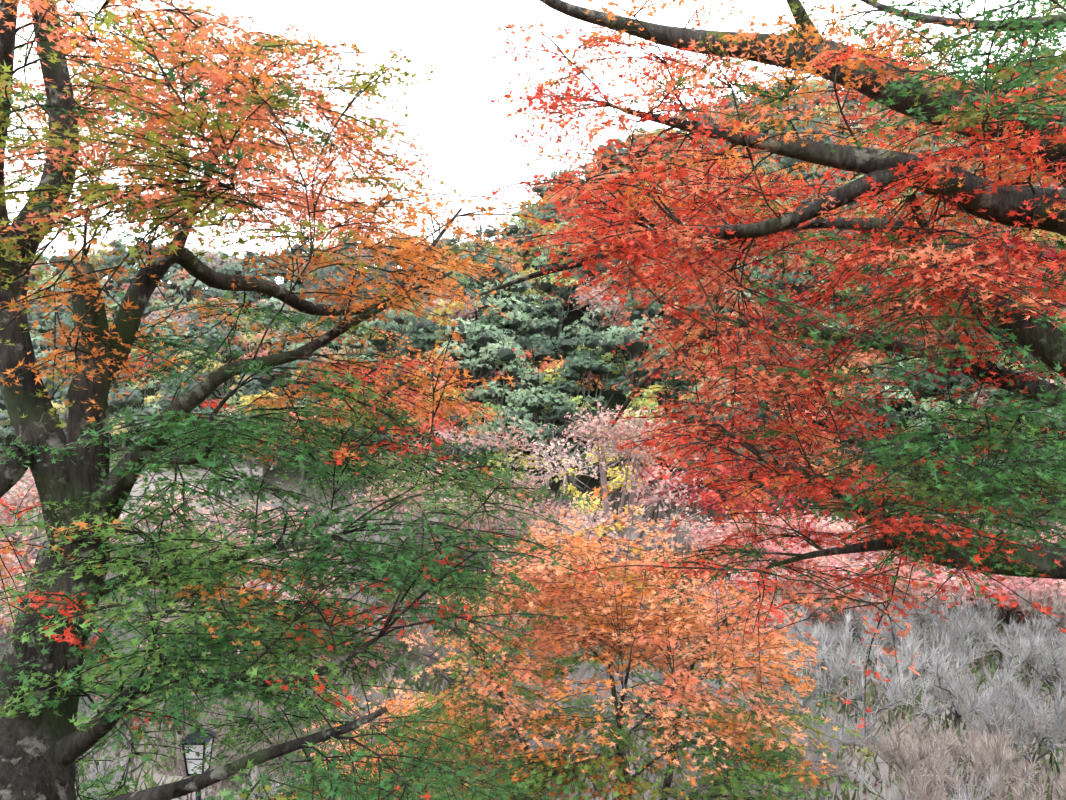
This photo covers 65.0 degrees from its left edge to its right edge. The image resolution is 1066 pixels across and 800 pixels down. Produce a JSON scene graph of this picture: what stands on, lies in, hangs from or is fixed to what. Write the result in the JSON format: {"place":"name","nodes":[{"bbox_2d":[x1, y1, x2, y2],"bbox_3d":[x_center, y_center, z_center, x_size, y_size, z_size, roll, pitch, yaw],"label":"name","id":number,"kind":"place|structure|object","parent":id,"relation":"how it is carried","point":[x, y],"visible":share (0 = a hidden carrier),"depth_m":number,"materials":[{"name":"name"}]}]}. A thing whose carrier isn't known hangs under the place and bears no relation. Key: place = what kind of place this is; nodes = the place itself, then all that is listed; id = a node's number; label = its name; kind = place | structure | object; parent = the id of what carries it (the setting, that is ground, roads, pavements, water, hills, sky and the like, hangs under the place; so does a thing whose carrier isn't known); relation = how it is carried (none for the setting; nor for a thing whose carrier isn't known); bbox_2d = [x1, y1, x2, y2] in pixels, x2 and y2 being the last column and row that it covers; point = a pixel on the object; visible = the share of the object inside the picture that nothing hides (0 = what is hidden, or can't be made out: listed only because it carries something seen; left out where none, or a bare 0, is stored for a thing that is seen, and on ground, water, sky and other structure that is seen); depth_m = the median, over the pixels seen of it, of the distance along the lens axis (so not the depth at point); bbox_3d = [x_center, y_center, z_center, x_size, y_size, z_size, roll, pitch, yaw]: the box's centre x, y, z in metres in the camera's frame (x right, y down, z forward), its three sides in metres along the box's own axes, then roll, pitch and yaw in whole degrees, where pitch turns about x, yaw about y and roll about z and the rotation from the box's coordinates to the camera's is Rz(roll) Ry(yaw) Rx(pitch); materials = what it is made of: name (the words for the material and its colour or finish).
{"place":"outdoors","nodes":[
{"label":"outdoors","id":0,"kind":"place"},
{"bbox_2d":[0,122,1065,799],"bbox_3d":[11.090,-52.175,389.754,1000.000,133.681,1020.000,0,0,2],"label":"terrain","id":1,"kind":"structure","parent":0,"point":[616,400],"depth_m":90.41,"materials":[{"name":"grey plant"}]},
{"bbox_2d":[180,723,216,799],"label":"lantern post","id":2,"kind":"object","parent":1,"relation":"on","point":[192,757],"visible":0.46,"depth_m":9.23,"materials":[{"name":"black metal"}]},
{"bbox_2d":[0,0,600,799],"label":"maple tree","id":3,"kind":"object","parent":1,"relation":"on","point":[84,490],"visible":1,"depth_m":5.17,"materials":[{"name":"green plant"}]},
{"bbox_2d":[272,685,563,799],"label":"shrub","id":4,"kind":"object","parent":1,"relation":"on","point":[405,704],"visible":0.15,"depth_m":16.09,"materials":[{"name":"green plant"}]},
{"bbox_2d":[0,323,1065,799],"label":"shrubs","id":5,"kind":"object","parent":1,"relation":"on","point":[974,633],"visible":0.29,"depth_m":39.25,"materials":[{"name":"grey plant"}]},
{"bbox_2d":[0,44,1065,525],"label":"forest trees","id":6,"kind":"object","parent":1,"relation":"on","point":[500,342],"visible":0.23,"depth_m":107.55,"materials":[{"name":"green plant"}]},
{"bbox_2d":[365,483,875,799],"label":"orange maple tree","id":7,"kind":"object","parent":1,"relation":"on","point":[646,629],"visible":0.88,"depth_m":13.08,"materials":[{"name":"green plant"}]},
{"bbox_2d":[474,0,1065,736],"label":"maple tree","id":8,"kind":"object","parent":1,"relation":"on","point":[1012,126],"visible":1,"depth_m":5.24,"materials":[{"name":"red plant"}]},
{"bbox_2d":[4,0,1065,288],"label":"sky","id":9,"kind":"structure","parent":0,"point":[470,137],"materials":[{"name":"white"}]}
]}

